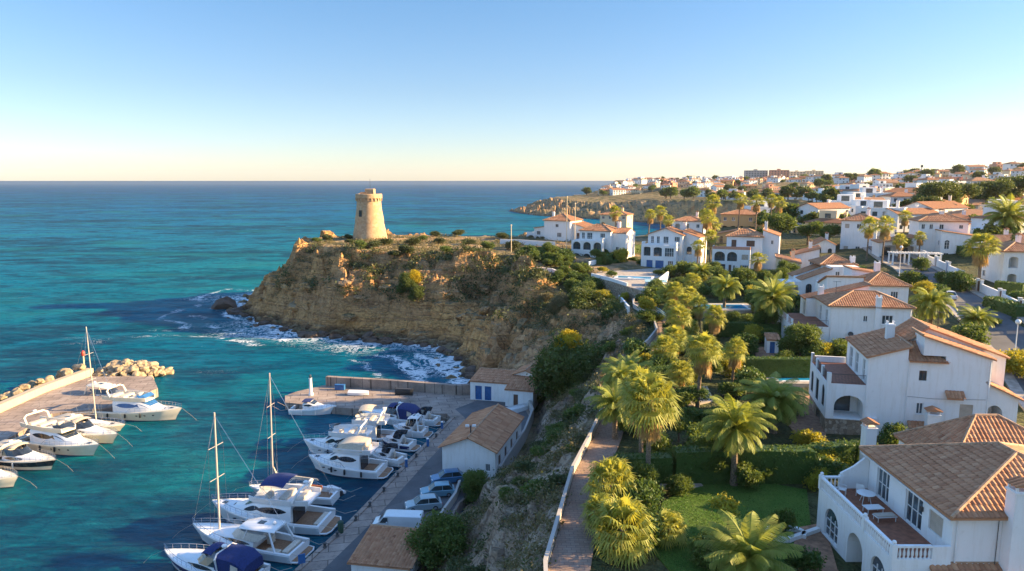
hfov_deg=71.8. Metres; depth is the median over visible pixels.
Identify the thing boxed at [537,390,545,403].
slope tree
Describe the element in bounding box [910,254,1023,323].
pavement
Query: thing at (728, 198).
house
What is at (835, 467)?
garden shrub
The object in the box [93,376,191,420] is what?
motor yacht
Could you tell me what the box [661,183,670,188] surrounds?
house
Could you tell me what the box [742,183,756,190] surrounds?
house
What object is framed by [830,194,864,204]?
house
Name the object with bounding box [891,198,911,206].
tree
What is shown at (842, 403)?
porch door
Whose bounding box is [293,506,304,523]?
saloon door
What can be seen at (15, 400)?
mole wall
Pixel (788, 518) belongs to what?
shrub
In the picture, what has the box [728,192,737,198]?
tree
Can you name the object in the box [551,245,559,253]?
slope shrub
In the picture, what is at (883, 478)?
window
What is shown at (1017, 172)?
house
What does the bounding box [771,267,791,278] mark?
garden shrub
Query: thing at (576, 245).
window
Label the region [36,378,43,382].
boulder
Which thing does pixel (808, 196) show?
tree
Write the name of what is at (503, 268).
headland scrub
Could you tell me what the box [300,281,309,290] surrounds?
cliff boulder
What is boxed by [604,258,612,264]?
slope shrub
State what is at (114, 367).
boulder
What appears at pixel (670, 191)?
pine
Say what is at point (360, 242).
headland bush
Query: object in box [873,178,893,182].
house
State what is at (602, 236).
villa
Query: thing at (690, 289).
fan palm
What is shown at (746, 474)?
garden shrub
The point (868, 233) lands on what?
fan palm
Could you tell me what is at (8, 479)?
motor cruiser
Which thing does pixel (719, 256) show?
window
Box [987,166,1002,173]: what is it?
pine
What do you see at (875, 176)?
house
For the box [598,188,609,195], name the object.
house
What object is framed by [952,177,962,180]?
house
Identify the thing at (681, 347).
garden shrub
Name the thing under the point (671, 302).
fan palm
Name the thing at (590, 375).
slope bush
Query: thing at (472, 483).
slope tree
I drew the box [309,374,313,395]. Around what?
pier light
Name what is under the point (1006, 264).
villa
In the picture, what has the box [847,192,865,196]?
house
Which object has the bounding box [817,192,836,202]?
tree
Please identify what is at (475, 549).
cliff boulder
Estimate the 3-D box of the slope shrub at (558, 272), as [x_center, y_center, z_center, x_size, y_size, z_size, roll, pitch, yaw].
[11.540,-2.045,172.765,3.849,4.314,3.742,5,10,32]
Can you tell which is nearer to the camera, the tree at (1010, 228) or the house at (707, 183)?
the tree at (1010, 228)
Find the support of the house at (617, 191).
on the terrain at (494, 343)
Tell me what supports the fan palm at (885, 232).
on the terrain at (494, 343)
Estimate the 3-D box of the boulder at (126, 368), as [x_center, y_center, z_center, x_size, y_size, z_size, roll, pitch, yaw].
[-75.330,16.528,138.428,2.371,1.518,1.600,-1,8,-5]
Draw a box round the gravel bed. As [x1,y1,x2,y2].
[659,483,702,488]
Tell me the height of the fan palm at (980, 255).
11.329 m
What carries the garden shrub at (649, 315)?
on the terrain at (494, 343)
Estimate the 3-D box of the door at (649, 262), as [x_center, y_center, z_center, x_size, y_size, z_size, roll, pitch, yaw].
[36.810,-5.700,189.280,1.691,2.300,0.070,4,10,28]
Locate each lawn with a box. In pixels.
[649,484,810,570]
[719,349,754,362]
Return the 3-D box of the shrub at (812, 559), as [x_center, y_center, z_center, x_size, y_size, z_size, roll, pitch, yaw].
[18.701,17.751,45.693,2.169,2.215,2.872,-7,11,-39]
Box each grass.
[310,233,583,257]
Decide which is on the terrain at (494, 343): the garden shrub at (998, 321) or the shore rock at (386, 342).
the garden shrub at (998, 321)
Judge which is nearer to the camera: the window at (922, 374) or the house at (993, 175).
the window at (922, 374)
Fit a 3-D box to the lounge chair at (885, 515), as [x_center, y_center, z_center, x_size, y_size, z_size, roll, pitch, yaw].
[24.200,15.048,45.907,1.400,0.430,0.600,-1,8,-6]
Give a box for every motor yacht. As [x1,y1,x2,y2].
[13,404,105,455]
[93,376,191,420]
[192,473,356,535]
[291,436,403,479]
[296,418,398,457]
[324,403,413,445]
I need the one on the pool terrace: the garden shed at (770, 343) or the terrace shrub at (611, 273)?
the terrace shrub at (611, 273)
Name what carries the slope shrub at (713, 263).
on the terrain at (494, 343)
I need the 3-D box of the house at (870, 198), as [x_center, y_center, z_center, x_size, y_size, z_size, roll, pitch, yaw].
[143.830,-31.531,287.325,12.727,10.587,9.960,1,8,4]
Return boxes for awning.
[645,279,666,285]
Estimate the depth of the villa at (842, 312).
101.45 m
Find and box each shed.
[347,524,425,570]
[512,362,536,376]
[764,332,780,352]
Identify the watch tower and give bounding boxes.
[352,189,386,239]
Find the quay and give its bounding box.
[285,385,529,570]
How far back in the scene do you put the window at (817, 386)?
74.66 m
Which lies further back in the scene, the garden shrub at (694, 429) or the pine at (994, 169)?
the pine at (994, 169)
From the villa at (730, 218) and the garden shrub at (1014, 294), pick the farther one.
the villa at (730, 218)
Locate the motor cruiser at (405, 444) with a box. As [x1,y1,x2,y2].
[381,429,425,452]
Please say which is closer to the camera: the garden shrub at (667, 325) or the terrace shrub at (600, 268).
the garden shrub at (667, 325)
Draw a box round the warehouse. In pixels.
[438,403,524,479]
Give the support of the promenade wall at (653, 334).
on the terrain at (494, 343)
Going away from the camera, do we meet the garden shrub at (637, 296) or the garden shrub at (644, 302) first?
the garden shrub at (644, 302)
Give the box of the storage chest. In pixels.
[335,384,344,389]
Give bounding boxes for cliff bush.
[395,272,415,293]
[408,269,421,282]
[408,284,424,301]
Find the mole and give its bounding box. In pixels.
[0,376,157,440]
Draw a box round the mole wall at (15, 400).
[0,368,93,412]
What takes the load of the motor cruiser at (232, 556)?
on the sea
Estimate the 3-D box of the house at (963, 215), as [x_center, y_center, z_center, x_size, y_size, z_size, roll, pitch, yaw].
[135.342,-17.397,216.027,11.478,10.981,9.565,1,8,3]
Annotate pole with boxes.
[465,424,475,432]
[566,196,567,247]
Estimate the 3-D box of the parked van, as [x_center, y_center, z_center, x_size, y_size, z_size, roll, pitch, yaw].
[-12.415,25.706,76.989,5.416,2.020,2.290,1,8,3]
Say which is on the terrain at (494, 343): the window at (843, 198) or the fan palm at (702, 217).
the fan palm at (702, 217)
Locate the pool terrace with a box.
[596,268,662,290]
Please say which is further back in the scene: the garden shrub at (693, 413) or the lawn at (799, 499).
the garden shrub at (693, 413)
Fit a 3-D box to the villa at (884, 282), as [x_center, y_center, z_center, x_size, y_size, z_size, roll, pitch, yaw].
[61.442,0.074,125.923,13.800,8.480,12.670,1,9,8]
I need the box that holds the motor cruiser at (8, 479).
[0,466,36,487]
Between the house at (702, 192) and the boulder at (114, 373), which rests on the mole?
the boulder at (114, 373)
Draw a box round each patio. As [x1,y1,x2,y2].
[755,347,778,356]
[787,395,826,441]
[794,524,837,570]
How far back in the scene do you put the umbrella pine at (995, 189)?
278.05 m
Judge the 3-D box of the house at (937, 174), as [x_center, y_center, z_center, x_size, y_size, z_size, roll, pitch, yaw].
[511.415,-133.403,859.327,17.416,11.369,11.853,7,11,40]
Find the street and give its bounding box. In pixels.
[868,246,1023,390]
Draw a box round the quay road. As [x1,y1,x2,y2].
[322,400,528,570]
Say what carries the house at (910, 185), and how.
on the terrain at (494, 343)
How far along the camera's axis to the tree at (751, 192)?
578.45 m
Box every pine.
[581,187,591,194]
[658,187,672,198]
[663,186,678,198]
[679,188,689,199]
[687,186,700,199]
[716,189,727,199]
[723,184,735,189]
[737,186,745,191]
[756,226,770,232]
[761,188,773,197]
[774,202,799,218]
[778,185,797,198]
[793,185,813,193]
[797,187,812,196]
[813,178,825,186]
[821,174,832,180]
[821,186,840,197]
[824,180,834,184]
[839,212,850,218]
[843,172,854,178]
[866,168,883,176]
[894,182,904,187]
[902,174,917,181]
[909,194,943,202]
[913,179,969,201]
[920,168,934,175]
[948,164,965,173]
[951,180,986,202]
[964,203,975,208]
[970,170,989,177]
[973,177,1016,199]
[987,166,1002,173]
[994,172,1023,197]
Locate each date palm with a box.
[583,378,628,439]
[597,349,655,383]
[600,360,639,391]
[656,282,678,322]
[689,262,715,280]
[693,509,803,570]
[697,393,777,485]
[708,274,742,307]
[733,371,812,433]
[744,270,798,323]
[908,287,957,324]
[955,303,997,327]
[983,192,1023,230]
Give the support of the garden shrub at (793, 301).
on the terrain at (494, 343)
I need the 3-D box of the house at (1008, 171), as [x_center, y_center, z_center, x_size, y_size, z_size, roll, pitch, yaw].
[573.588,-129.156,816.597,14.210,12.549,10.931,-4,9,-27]
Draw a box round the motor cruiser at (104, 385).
[83,381,138,395]
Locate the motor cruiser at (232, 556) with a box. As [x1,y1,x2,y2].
[156,539,289,570]
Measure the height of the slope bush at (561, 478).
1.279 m
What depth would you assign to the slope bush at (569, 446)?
66.61 m
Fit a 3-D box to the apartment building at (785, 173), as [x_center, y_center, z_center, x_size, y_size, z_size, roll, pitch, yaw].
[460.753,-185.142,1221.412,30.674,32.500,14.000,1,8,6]
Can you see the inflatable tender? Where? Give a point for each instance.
(342, 492)
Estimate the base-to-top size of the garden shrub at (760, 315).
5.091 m
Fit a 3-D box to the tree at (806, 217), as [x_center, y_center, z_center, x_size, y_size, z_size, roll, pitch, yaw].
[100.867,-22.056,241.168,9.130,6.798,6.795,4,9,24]
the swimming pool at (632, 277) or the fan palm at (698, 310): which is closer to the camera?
the fan palm at (698, 310)
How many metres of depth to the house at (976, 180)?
400.19 m
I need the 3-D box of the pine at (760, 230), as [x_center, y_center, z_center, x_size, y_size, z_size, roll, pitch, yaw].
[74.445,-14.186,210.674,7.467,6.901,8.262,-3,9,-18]
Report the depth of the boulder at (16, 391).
122.71 m
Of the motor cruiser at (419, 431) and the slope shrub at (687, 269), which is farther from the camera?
the slope shrub at (687, 269)
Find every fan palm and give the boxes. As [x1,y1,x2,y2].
[578,455,639,499]
[578,489,612,538]
[588,492,659,570]
[609,205,622,226]
[615,365,662,452]
[615,368,683,463]
[644,208,656,240]
[647,334,679,361]
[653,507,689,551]
[654,205,667,228]
[661,325,688,354]
[662,214,674,226]
[663,299,679,335]
[663,359,694,388]
[664,281,683,299]
[664,304,692,333]
[676,293,693,308]
[682,285,699,309]
[683,331,722,407]
[684,272,701,290]
[684,319,699,336]
[688,295,708,333]
[690,240,706,263]
[697,208,711,232]
[699,209,717,264]
[702,217,722,248]
[703,194,722,258]
[703,229,718,261]
[703,303,727,338]
[722,336,749,382]
[733,192,748,228]
[749,194,765,229]
[749,252,769,271]
[766,194,776,216]
[771,195,787,230]
[857,216,879,260]
[873,215,896,263]
[891,233,907,260]
[898,210,912,233]
[914,230,927,256]
[962,231,1003,279]
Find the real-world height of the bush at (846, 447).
3.089 m
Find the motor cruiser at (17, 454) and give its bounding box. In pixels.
[0,432,63,469]
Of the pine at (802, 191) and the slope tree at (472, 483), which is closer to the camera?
the slope tree at (472, 483)
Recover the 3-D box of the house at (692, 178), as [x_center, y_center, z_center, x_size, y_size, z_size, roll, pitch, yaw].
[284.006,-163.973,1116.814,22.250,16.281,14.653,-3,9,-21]
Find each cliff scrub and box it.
[441,313,647,570]
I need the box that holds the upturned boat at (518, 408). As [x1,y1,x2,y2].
[506,402,528,412]
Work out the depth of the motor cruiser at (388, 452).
98.06 m
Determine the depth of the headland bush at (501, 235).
232.45 m
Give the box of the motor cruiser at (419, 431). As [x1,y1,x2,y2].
[388,413,444,437]
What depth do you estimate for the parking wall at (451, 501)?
82.99 m
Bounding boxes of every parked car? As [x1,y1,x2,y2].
[405,493,441,510]
[420,481,454,496]
[430,468,462,482]
[943,290,957,299]
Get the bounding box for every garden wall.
[916,248,926,256]
[927,255,933,264]
[937,260,944,269]
[948,265,957,272]
[980,284,997,296]
[1003,294,1017,301]
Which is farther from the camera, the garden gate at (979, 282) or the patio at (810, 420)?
the garden gate at (979, 282)
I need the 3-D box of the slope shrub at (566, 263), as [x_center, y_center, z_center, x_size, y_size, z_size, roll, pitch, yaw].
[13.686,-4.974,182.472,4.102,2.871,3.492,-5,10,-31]
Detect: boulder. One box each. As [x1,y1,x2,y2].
[0,395,8,400]
[3,391,11,397]
[12,388,22,395]
[18,384,29,389]
[27,380,40,387]
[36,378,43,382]
[43,375,54,383]
[57,368,69,376]
[62,369,72,375]
[72,364,85,369]
[107,365,119,369]
[109,371,119,375]
[115,365,123,371]
[119,365,129,372]
[129,365,139,372]
[131,370,140,375]
[140,366,148,370]
[149,368,156,373]
[153,370,161,376]
[166,369,173,374]
[281,284,289,291]
[288,301,298,311]
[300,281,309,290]
[337,279,352,286]
[340,313,356,321]
[353,295,366,299]
[378,283,395,290]
[474,542,480,553]
[476,314,488,318]
[479,284,489,292]
[479,305,490,313]
[488,557,507,570]
[490,485,503,498]
[516,318,527,329]
[527,503,540,521]
[545,504,558,522]
[577,422,591,430]
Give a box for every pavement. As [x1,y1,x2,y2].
[862,247,1023,410]
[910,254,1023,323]
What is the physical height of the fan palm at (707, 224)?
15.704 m
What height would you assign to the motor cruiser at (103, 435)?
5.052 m
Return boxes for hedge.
[536,246,570,252]
[595,244,641,264]
[613,451,673,484]
[647,363,702,380]
[671,444,814,484]
[702,320,780,336]
[742,355,810,378]
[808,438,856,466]
[849,439,878,463]
[956,245,970,256]
[981,296,1023,317]
[994,280,1023,292]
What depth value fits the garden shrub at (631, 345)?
96.95 m
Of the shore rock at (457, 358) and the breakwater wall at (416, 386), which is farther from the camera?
the shore rock at (457, 358)
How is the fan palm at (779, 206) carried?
on the terrain at (494, 343)
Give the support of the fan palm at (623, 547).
on the terrain at (494, 343)
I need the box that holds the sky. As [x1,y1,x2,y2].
[0,0,1023,180]
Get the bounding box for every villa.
[527,210,593,241]
[571,220,635,258]
[599,207,633,228]
[641,220,706,268]
[672,211,705,233]
[712,221,780,270]
[716,228,739,242]
[720,205,762,226]
[774,254,858,295]
[775,248,801,270]
[777,281,916,342]
[790,239,820,267]
[809,311,1023,435]
[810,232,836,252]
[815,261,911,303]
[816,414,1023,570]
[840,207,879,248]
[871,209,1023,256]
[877,224,895,238]
[970,228,1023,253]
[978,233,1023,282]
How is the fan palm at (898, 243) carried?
on the terrain at (494, 343)
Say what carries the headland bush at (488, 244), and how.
on the terrain at (494, 343)
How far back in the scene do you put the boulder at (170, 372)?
142.45 m
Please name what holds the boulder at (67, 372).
on the boulder at (60, 371)
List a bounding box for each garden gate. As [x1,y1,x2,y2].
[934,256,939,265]
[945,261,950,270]
[975,278,984,291]
[997,288,1006,296]
[1017,297,1023,303]
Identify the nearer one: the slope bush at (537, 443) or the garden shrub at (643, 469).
the garden shrub at (643, 469)
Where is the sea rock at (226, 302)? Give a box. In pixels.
[211,296,236,308]
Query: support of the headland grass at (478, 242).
on the terrain at (494, 343)
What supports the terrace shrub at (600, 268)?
on the pool terrace
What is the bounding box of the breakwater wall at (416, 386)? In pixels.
[326,376,469,394]
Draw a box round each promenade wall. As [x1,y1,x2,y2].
[543,338,648,570]
[632,298,657,342]
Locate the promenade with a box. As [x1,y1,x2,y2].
[548,301,665,570]
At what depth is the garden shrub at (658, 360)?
90.46 m
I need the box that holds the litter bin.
[337,520,343,533]
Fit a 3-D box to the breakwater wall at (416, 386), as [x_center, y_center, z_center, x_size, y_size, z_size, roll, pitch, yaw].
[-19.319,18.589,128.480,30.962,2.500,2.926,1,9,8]
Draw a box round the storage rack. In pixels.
[395,388,412,395]
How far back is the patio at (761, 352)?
100.86 m
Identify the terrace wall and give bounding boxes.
[500,239,554,245]
[540,267,583,282]
[588,260,595,265]
[591,273,627,285]
[600,279,642,300]
[618,295,629,312]
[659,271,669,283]
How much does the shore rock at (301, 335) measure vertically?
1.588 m
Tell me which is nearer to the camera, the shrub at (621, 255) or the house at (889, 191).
the shrub at (621, 255)
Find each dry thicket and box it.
[537,292,553,307]
[546,292,569,313]
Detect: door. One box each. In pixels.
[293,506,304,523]
[361,455,367,469]
[377,425,380,437]
[475,386,481,399]
[485,386,490,399]
[646,260,652,266]
[655,260,663,267]
[770,342,774,352]
[834,396,849,410]
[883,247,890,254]
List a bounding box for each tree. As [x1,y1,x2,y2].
[401,508,470,570]
[460,468,489,504]
[525,331,593,400]
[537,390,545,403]
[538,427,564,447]
[554,328,581,348]
[560,340,605,386]
[566,285,614,311]
[572,279,595,290]
[593,289,615,302]
[598,299,623,319]
[648,185,656,189]
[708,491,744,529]
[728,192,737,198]
[747,188,760,200]
[753,213,770,226]
[757,210,770,215]
[766,211,797,244]
[777,259,800,270]
[786,182,797,186]
[791,191,801,198]
[795,211,818,224]
[795,220,824,244]
[805,190,816,201]
[808,191,819,201]
[816,223,840,239]
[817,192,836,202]
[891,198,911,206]
[892,237,913,251]
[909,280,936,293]
[972,227,982,233]
[978,222,1011,233]
[999,222,1023,232]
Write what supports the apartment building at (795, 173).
on the terrain at (494, 343)
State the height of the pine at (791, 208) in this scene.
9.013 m
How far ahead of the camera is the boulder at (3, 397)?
121.48 m
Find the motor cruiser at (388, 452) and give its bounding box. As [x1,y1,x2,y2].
[371,443,422,467]
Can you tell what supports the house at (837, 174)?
on the terrain at (494, 343)
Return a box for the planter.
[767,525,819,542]
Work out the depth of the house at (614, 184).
1079.86 m
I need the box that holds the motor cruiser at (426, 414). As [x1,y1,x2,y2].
[418,406,446,426]
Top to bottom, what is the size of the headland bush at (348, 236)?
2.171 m
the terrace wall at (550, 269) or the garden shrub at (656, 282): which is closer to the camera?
the garden shrub at (656, 282)
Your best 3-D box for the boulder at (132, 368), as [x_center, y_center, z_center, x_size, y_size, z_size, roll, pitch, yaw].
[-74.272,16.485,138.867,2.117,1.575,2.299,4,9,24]
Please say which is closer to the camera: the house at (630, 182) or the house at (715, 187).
the house at (715, 187)
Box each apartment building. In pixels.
[744,169,767,177]
[769,169,788,177]
[789,170,805,175]
[806,170,823,175]
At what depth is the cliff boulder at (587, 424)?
73.62 m
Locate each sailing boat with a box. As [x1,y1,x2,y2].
[66,327,139,431]
[175,412,322,564]
[236,373,361,505]
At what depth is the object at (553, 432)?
82.32 m
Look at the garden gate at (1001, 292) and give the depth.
120.19 m
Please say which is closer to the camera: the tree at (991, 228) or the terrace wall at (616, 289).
the terrace wall at (616, 289)
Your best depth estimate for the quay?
115.96 m
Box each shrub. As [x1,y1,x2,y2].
[515,249,526,258]
[518,244,536,254]
[533,255,542,261]
[539,251,554,262]
[541,242,556,251]
[542,259,553,265]
[546,252,564,265]
[549,274,564,285]
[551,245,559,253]
[553,269,567,284]
[558,261,571,266]
[558,265,572,277]
[559,248,576,258]
[563,277,580,289]
[564,255,575,262]
[566,270,581,280]
[570,262,583,271]
[577,262,593,274]
[579,273,589,280]
[581,276,605,290]
[589,248,605,256]
[595,253,608,264]
[597,498,627,533]
[598,266,608,270]
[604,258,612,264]
[604,483,631,498]
[605,270,616,276]
[612,475,665,513]
[613,247,630,262]
[614,509,668,544]
[617,292,628,299]
[618,416,637,435]
[621,337,650,357]
[627,257,637,260]
[627,459,659,481]
[633,308,657,324]
[635,293,641,300]
[636,296,658,310]
[638,353,650,362]
[638,429,672,452]
[641,285,664,303]
[642,352,678,366]
[647,277,667,287]
[650,295,666,305]
[653,269,665,274]
[655,312,665,320]
[658,447,671,453]
[661,264,678,275]
[662,321,677,333]
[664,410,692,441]
[664,472,694,496]
[665,372,677,384]
[666,357,678,364]
[667,338,685,351]
[669,308,698,326]
[670,276,685,283]
[674,384,711,401]
[674,391,700,407]
[675,260,688,274]
[678,406,704,423]
[679,335,699,354]
[681,261,699,275]
[681,366,697,386]
[683,421,714,445]
[686,433,706,445]
[686,532,721,570]
[692,408,714,429]
[694,430,726,447]
[696,285,711,296]
[697,279,709,294]
[698,530,720,547]
[700,456,729,472]
[703,330,720,339]
[705,345,724,360]
[707,278,723,296]
[708,261,720,268]
[710,265,729,276]
[710,361,723,380]
[715,381,746,396]
[716,353,742,376]
[723,311,741,320]
[730,265,756,280]
[731,365,768,391]
[733,331,758,354]
[734,461,764,491]
[736,279,764,289]
[741,289,761,312]
[741,313,753,321]
[742,464,776,481]
[743,323,763,342]
[744,284,756,294]
[748,304,763,312]
[750,306,780,323]
[756,270,774,280]
[759,327,781,342]
[768,508,798,532]
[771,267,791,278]
[774,349,797,356]
[776,336,802,355]
[782,545,827,570]
[783,321,818,356]
[784,294,797,305]
[784,307,793,312]
[788,322,823,341]
[789,428,825,444]
[792,294,800,302]
[798,337,827,356]
[801,466,830,491]
[803,453,850,486]
[810,341,833,355]
[815,445,851,467]
[831,338,847,356]
[877,421,909,444]
[895,270,923,284]
[909,257,931,271]
[917,271,929,281]
[931,283,950,294]
[933,270,948,285]
[942,269,976,291]
[950,322,991,344]
[989,316,1003,324]
[999,349,1013,372]
[1005,348,1023,377]
[1008,290,1023,299]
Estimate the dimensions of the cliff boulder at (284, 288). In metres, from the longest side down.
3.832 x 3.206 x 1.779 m
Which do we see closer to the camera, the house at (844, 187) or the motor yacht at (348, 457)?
the motor yacht at (348, 457)
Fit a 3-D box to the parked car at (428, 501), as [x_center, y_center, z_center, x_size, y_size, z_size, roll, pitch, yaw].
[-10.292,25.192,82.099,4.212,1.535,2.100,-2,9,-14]
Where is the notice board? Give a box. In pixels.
[298,553,305,566]
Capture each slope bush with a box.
[446,556,467,568]
[459,562,486,570]
[497,486,518,501]
[509,476,528,486]
[513,460,537,473]
[518,476,546,497]
[529,439,544,446]
[530,445,549,458]
[545,421,564,430]
[548,474,567,484]
[558,411,581,424]
[558,422,569,429]
[562,403,585,417]
[565,443,576,451]
[569,388,579,396]
[573,389,584,401]
[582,371,594,378]
[600,338,612,346]
[600,340,615,351]
[619,328,634,335]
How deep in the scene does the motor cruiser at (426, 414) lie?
113.72 m
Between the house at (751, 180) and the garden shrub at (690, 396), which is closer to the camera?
the garden shrub at (690, 396)
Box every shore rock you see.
[229,310,241,314]
[239,312,248,316]
[258,320,268,324]
[279,326,288,330]
[298,333,304,337]
[304,332,316,337]
[308,331,318,337]
[318,331,327,337]
[329,334,341,338]
[347,334,358,340]
[361,331,372,338]
[362,338,376,342]
[376,337,387,343]
[380,339,392,344]
[405,341,415,344]
[436,347,446,352]
[453,356,462,360]
[465,365,475,372]
[465,374,472,378]
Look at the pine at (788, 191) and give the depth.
497.88 m
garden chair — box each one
[838,480,846,492]
[856,483,864,492]
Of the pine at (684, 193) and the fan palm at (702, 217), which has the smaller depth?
the fan palm at (702, 217)
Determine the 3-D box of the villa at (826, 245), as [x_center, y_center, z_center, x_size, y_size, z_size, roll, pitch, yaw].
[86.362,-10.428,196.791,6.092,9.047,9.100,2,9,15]
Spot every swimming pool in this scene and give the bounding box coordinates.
[614,275,653,279]
[694,303,752,315]
[765,377,809,387]
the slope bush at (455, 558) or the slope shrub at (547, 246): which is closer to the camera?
the slope bush at (455, 558)
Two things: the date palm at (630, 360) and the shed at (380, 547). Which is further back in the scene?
the date palm at (630, 360)
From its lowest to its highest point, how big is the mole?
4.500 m
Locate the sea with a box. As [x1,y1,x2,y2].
[0,181,665,570]
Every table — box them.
[857,489,875,503]
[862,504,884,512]
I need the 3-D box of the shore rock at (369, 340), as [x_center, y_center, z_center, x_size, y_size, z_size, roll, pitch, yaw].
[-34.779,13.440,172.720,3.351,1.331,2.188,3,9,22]
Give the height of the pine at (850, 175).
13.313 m
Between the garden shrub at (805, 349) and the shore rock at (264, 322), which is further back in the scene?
the shore rock at (264, 322)
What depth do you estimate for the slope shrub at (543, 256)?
185.89 m
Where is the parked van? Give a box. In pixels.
[372,509,423,527]
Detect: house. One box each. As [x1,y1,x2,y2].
[469,367,515,401]
[504,374,539,409]
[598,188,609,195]
[608,182,619,186]
[608,187,625,194]
[613,180,627,185]
[625,185,635,188]
[626,179,634,184]
[631,188,642,193]
[634,177,646,183]
[643,183,656,188]
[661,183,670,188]
[664,181,677,186]
[677,179,690,186]
[681,182,691,186]
[686,176,699,181]
[690,181,703,187]
[697,187,713,196]
[702,180,712,186]
[710,184,724,190]
[720,178,734,185]
[720,189,741,199]
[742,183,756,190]
[744,178,757,183]
[744,201,775,213]
[755,179,765,184]
[762,181,775,187]
[763,184,778,188]
[767,175,784,179]
[770,176,782,182]
[783,196,802,199]
[788,177,800,181]
[791,210,847,235]
[796,199,850,224]
[799,181,814,187]
[802,174,815,181]
[813,175,832,181]
[813,188,823,201]
[826,185,849,202]
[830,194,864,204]
[832,172,842,181]
[834,175,848,183]
[842,184,879,193]
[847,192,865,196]
[847,199,872,214]
[855,195,885,199]
[856,174,872,181]
[858,200,907,225]
[859,187,888,196]
[865,170,889,178]
[868,174,879,180]
[872,181,892,186]
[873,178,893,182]
[878,179,899,186]
[880,189,912,206]
[883,187,900,192]
[883,204,938,231]
[890,171,907,178]
[893,176,905,181]
[893,188,917,193]
[901,197,969,212]
[905,183,920,187]
[912,177,938,182]
[912,191,970,204]
[917,176,938,182]
[930,171,940,176]
[932,176,953,178]
[935,169,948,176]
[943,195,957,204]
[946,205,982,215]
[951,210,970,222]
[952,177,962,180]
[954,171,965,176]
[961,172,973,178]
[961,175,993,183]
[964,164,986,171]
[968,198,990,208]
[969,167,987,174]
[969,207,1023,233]
[989,162,1002,169]
[989,172,1001,178]
[998,196,1020,200]
[1001,168,1011,175]
[1002,161,1022,169]
[1011,169,1023,175]
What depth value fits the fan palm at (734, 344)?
85.67 m
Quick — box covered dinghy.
[347,390,368,395]
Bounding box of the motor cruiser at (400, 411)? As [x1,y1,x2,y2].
[362,400,439,424]
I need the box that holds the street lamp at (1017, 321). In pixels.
[1014,319,1020,350]
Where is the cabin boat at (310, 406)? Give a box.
[273,398,336,415]
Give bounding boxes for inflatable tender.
[327,485,345,495]
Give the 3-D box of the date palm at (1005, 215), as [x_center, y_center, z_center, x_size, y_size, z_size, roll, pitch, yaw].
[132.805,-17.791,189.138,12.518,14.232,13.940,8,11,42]
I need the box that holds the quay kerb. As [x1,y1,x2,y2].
[293,417,453,570]
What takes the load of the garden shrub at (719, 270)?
on the terrain at (494, 343)
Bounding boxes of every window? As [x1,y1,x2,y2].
[486,464,490,472]
[573,242,579,248]
[583,242,590,249]
[594,243,600,249]
[644,247,650,255]
[654,247,661,255]
[663,237,668,243]
[665,248,673,256]
[687,247,691,253]
[714,252,724,260]
[727,252,736,260]
[805,284,811,292]
[811,371,813,391]
[816,378,818,399]
[822,385,824,405]
[822,509,837,548]
[841,196,849,200]
[850,347,852,366]
[855,353,858,373]
[863,316,867,322]
[866,188,872,192]
[872,556,883,570]
[874,202,882,207]
[877,468,889,503]
[881,315,892,324]
[891,292,897,298]
[905,490,922,530]
[915,403,922,414]
[919,371,926,380]
[944,240,949,248]
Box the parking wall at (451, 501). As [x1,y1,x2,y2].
[438,480,460,515]
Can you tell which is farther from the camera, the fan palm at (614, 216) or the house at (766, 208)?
the house at (766, 208)
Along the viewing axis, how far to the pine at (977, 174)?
707.04 m
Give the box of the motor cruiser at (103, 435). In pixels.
[55,407,131,445]
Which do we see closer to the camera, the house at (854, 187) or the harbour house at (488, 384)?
the harbour house at (488, 384)
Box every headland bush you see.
[310,237,321,241]
[322,234,332,240]
[344,234,352,238]
[344,239,354,242]
[354,240,367,248]
[367,240,381,247]
[378,238,392,244]
[387,250,403,257]
[396,244,416,254]
[403,237,420,244]
[417,235,427,240]
[429,231,441,236]
[432,237,445,242]
[439,246,452,252]
[451,229,465,235]
[461,239,475,244]
[480,241,494,248]
[493,232,509,238]
[505,240,519,250]
[527,250,540,258]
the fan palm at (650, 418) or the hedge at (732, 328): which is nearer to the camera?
the fan palm at (650, 418)
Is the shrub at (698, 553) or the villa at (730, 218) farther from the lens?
the villa at (730, 218)
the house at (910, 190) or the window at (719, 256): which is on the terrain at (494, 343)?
the house at (910, 190)
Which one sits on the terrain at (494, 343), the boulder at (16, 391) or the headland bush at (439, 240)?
the headland bush at (439, 240)
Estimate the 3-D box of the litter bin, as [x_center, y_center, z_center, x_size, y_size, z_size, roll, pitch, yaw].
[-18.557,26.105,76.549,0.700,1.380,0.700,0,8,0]
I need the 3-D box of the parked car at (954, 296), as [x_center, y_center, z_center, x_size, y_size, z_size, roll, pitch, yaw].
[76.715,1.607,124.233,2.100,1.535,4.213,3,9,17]
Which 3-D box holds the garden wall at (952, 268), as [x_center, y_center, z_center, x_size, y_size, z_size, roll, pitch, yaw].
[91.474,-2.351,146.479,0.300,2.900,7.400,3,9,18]
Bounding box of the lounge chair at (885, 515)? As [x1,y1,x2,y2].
[872,512,896,521]
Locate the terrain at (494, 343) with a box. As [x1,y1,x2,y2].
[226,173,1023,570]
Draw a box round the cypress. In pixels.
[1009,224,1018,240]
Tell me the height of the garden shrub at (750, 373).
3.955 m
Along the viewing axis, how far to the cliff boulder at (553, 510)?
53.88 m
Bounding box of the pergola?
[887,251,942,264]
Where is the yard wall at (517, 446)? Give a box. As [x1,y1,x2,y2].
[499,400,533,472]
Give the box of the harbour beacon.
[81,350,84,363]
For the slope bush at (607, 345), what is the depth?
106.72 m

